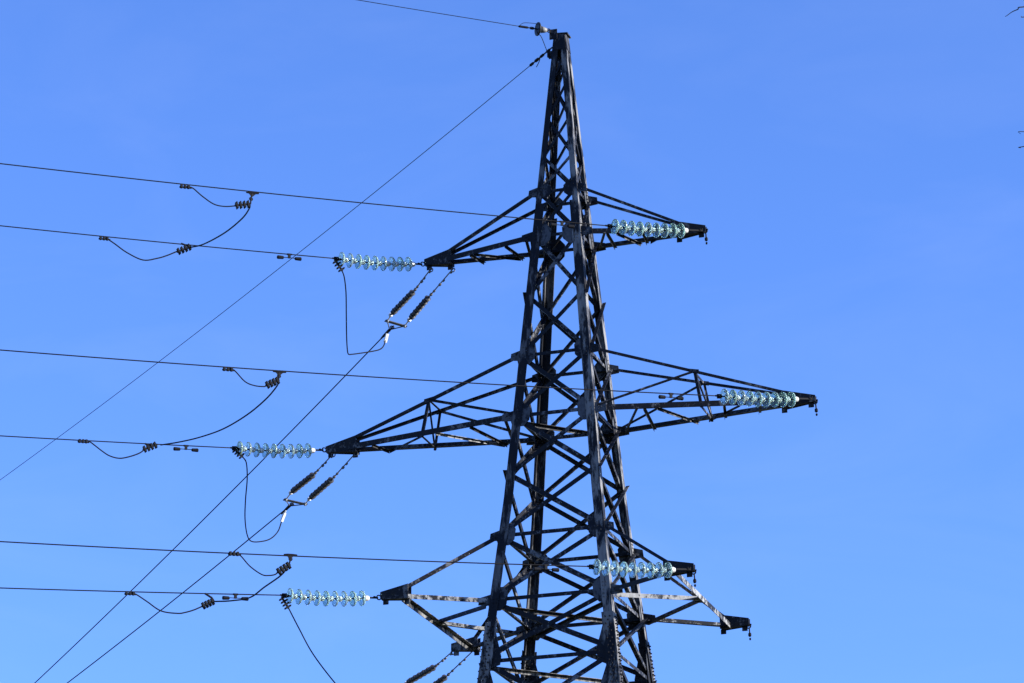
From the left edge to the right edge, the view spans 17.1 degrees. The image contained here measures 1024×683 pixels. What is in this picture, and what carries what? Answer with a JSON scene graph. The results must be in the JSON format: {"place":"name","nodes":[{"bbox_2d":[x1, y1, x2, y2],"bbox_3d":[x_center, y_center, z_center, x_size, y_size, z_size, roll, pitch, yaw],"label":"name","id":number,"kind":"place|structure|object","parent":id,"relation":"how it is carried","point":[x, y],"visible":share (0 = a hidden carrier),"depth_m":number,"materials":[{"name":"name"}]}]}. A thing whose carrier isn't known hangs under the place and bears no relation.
{"place":"outdoors","nodes":[
{"label":"outdoors","id":0,"kind":"place"},
{"bbox_2d":[0,0,1023,682],"label":"sky","id":1,"kind":"structure","parent":0,"point":[853,170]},
{"bbox_3d":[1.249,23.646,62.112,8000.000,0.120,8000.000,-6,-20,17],"label":"ground","id":2,"kind":"structure","parent":0,"visible":0},
{"bbox_2d":[325,29,816,682],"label":"transmission tower","id":3,"kind":"structure","parent":2,"relation":"on","point":[603,591],"depth_m":69.78,"materials":[{"name":"metal"}]},
{"bbox_2d":[0,47,551,479],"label":"ground wire","id":4,"kind":"object","parent":3,"relation":"attached to","point":[537,59],"visible":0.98,"depth_m":80.75,"materials":[{"name":"metal"}]},
{"bbox_2d":[230,441,324,458],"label":"insulator string","id":5,"kind":"object","parent":3,"relation":"attached to","point":[282,450],"visible":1,"depth_m":70.86,"materials":[{"name":"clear glass"}]},
{"bbox_2d":[0,435,229,447],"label":"conductor","id":6,"kind":"object","parent":5,"relation":"attached to","point":[110,441],"visible":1,"depth_m":69.37,"materials":[{"name":"metal"}]},
{"bbox_2d":[173,445,198,451],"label":"vibration damper","id":7,"kind":"object","parent":6,"relation":"attached to","point":[185,448],"visible":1,"depth_m":70.05,"materials":[{"name":"metal"}]},
{"bbox_2d":[232,447,285,542],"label":"dropper cable","id":8,"kind":"object","parent":5,"relation":"hanging from","point":[236,450],"visible":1,"depth_m":71.57,"materials":[{"name":"metal"}]},
{"bbox_2d":[285,453,335,501],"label":"rod insulator","id":9,"kind":"object","parent":3,"relation":"attached to","point":[303,482],"visible":1,"depth_m":72.21,"materials":[{"name":"ceramic"}]},
{"bbox_2d":[281,498,307,514],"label":"yoke plate","id":10,"kind":"object","parent":9,"relation":"attached to","point":[292,504],"visible":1,"depth_m":72.95,"materials":[{"name":"grey metal"}]},
{"bbox_2d":[67,512,281,682],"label":"conductor","id":11,"kind":"object","parent":10,"relation":"attached to","point":[175,598],"visible":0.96,"depth_m":77.66,"materials":[{"name":"metal"}]},
{"bbox_2d":[280,588,380,606],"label":"insulator string","id":12,"kind":"object","parent":3,"relation":"attached to","point":[335,598],"visible":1,"depth_m":67.01,"materials":[{"name":"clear glass"}]},
{"bbox_2d":[0,587,279,595],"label":"conductor","id":13,"kind":"object","parent":12,"relation":"attached to","point":[136,591],"visible":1,"depth_m":65.42,"materials":[{"name":"metal"}]},
{"bbox_2d":[222,593,248,600],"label":"vibration damper","id":14,"kind":"object","parent":13,"relation":"attached to","point":[228,597],"visible":0.79,"depth_m":66.21,"materials":[{"name":"metal"}]},
{"bbox_2d":[279,595,334,682],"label":"dropper cable","id":15,"kind":"object","parent":12,"relation":"hanging from","point":[284,602],"visible":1,"depth_m":67.12,"materials":[{"name":"metal"}]},
{"bbox_2d":[304,452,357,505],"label":"rod insulator","id":16,"kind":"object","parent":3,"relation":"attached to","point":[321,487],"visible":1,"depth_m":72.16,"materials":[{"name":"ceramic"}]},
{"bbox_2d":[332,252,424,271],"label":"insulator string","id":17,"kind":"object","parent":3,"relation":"attached to","point":[383,263],"visible":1,"depth_m":71.55,"materials":[{"name":"clear glass"}]},
{"bbox_2d":[0,225,331,258],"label":"conductor","id":18,"kind":"object","parent":17,"relation":"attached to","point":[163,242],"visible":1,"depth_m":69.62,"materials":[{"name":"metal"}]},
{"bbox_2d":[277,253,301,260],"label":"vibration damper","id":19,"kind":"object","parent":18,"relation":"attached to","point":[289,257],"visible":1,"depth_m":70.74,"materials":[{"name":"metal"}]},
{"bbox_2d":[332,258,388,354],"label":"dropper cable","id":20,"kind":"object","parent":17,"relation":"hanging from","point":[341,270],"visible":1,"depth_m":71.97,"materials":[{"name":"metal"}]},
{"bbox_2d":[386,268,432,322],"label":"rod insulator","id":21,"kind":"object","parent":3,"relation":"attached to","point":[410,294],"visible":1,"depth_m":72.73,"materials":[{"name":"ceramic"}]},
{"bbox_2d":[380,320,406,338],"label":"yoke plate","id":22,"kind":"object","parent":21,"relation":"attached to","point":[391,327],"visible":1,"depth_m":73.41,"materials":[{"name":"grey metal"}]},
{"bbox_2d":[35,339,380,682],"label":"conductor","id":23,"kind":"object","parent":22,"relation":"attached to","point":[210,512],"visible":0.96,"depth_m":80.41,"materials":[{"name":"metal"}]},
{"bbox_2d":[403,268,454,327],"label":"rod insulator","id":24,"kind":"object","parent":3,"relation":"attached to","point":[419,307],"visible":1,"depth_m":72.71,"materials":[{"name":"ceramic"}]},
{"bbox_2d":[404,651,454,682],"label":"rod insulator","id":25,"kind":"object","parent":3,"relation":"attached to","point":[421,674],"visible":1,"depth_m":72.25,"materials":[{"name":"ceramic"}]},
{"bbox_2d":[433,648,478,682],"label":"rod insulator","id":26,"kind":"object","parent":3,"relation":"attached to","point":[443,678],"visible":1,"depth_m":72.22,"materials":[{"name":"ceramic"}]},
{"bbox_2d":[518,22,550,35],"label":"peak insulator","id":27,"kind":"object","parent":3,"relation":"attached to","point":[540,28],"visible":1,"depth_m":72.52,"materials":[{"name":"ceramic"}]},
{"bbox_2d":[359,0,515,25],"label":"ground wire","id":28,"kind":"object","parent":27,"relation":"attached to","point":[438,13],"visible":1,"depth_m":71.65,"materials":[{"name":"metal"}]},
{"bbox_2d":[520,23,548,57],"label":"bonding lead","id":29,"kind":"object","parent":27,"relation":"hanging from","point":[543,41],"visible":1,"depth_m":72.52,"materials":[{"name":"metal"}]},
{"bbox_2d":[587,559,694,577],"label":"insulator string","id":30,"kind":"object","parent":3,"relation":"attached to","point":[641,569],"visible":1,"depth_m":65.09,"materials":[{"name":"clear glass"}]},
{"bbox_2d":[0,541,586,566],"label":"conductor","id":31,"kind":"object","parent":30,"relation":"attached to","point":[287,555],"visible":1,"depth_m":62.18,"materials":[{"name":"metal"}]},
{"bbox_2d":[124,551,296,613],"bbox_3d":[-5.604,4.511,63.778,1.850,0.803,4.463,9,-22,-26],"label":"jumper","id":32,"kind":"object","parent":31,"relation":"hanging from","point":[283,569],"visible":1,"depth_m":64.09,"materials":[{"name":"metal"}]},
{"bbox_2d":[533,564,558,571],"bbox_3d":[0.643,4.283,64.338,0.533,0.160,0.080,8,-21,-23],"label":"vibration damper","id":33,"kind":"object","parent":31,"relation":"attached to","point":[545,568],"visible":1,"depth_m":64.33,"materials":[{"name":"metal"}]},
{"bbox_2d":[606,219,705,237],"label":"insulator string","id":34,"kind":"object","parent":3,"relation":"attached to","point":[672,230],"visible":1,"depth_m":69.69,"materials":[{"name":"clear glass"}]},
{"bbox_2d":[0,163,605,225],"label":"conductor","id":35,"kind":"object","parent":34,"relation":"attached to","point":[296,196],"visible":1,"depth_m":66.53,"materials":[{"name":"metal"}]},
{"bbox_2d":[99,184,258,260],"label":"jumper","id":36,"kind":"object","parent":35,"relation":"hanging from","point":[236,205],"visible":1,"depth_m":67.53,"materials":[{"name":"metal"}]},
{"bbox_2d":[550,221,574,227],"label":"vibration damper","id":37,"kind":"object","parent":35,"relation":"attached to","point":[562,224],"visible":1,"depth_m":68.87,"materials":[{"name":"metal"}]},
{"bbox_2d":[691,569,696,586],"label":"hanging shackle","id":38,"kind":"object","parent":3,"relation":"hanging from","point":[694,579],"visible":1,"depth_m":65.60,"materials":[{"name":"black metal"}]},
{"bbox_2d":[704,229,707,244],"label":"hanging shackle","id":39,"kind":"object","parent":3,"relation":"hanging from","point":[706,238],"visible":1,"depth_m":70.21,"materials":[{"name":"black metal"}]},
{"bbox_2d":[746,623,751,639],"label":"hanging shackle","id":40,"kind":"object","parent":3,"relation":"hanging from","point":[749,634],"visible":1,"depth_m":69.51,"materials":[{"name":"black metal"}]},
{"bbox_2d":[715,389,815,406],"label":"insulator string","id":41,"kind":"object","parent":3,"relation":"attached to","point":[765,399],"visible":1,"depth_m":67.78,"materials":[{"name":"clear glass"}]},
{"bbox_2d":[0,349,715,395],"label":"conductor","id":42,"kind":"object","parent":41,"relation":"attached to","point":[351,375],"visible":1,"depth_m":64.19,"materials":[{"name":"metal"}]},
{"bbox_2d":[78,367,285,458],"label":"jumper","id":43,"kind":"object","parent":42,"relation":"hanging from","point":[275,381],"visible":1,"depth_m":66.31,"materials":[{"name":"metal"}]},
{"bbox_2d":[658,393,683,400],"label":"vibration damper","id":44,"kind":"object","parent":42,"relation":"attached to","point":[670,396],"visible":1,"depth_m":66.95,"materials":[{"name":"metal"}]},
{"bbox_2d":[813,399,817,415],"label":"hanging shackle","id":45,"kind":"object","parent":3,"relation":"hanging from","point":[816,410],"visible":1,"depth_m":68.28,"materials":[{"name":"black metal"}]},
{"bbox_2d":[1005,6,1023,147],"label":"bare tree","id":46,"kind":"object","parent":2,"relation":"on","point":[1022,17],"visible":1,"depth_m":39.40,"materials":[{"name":"plant"}]}
]}

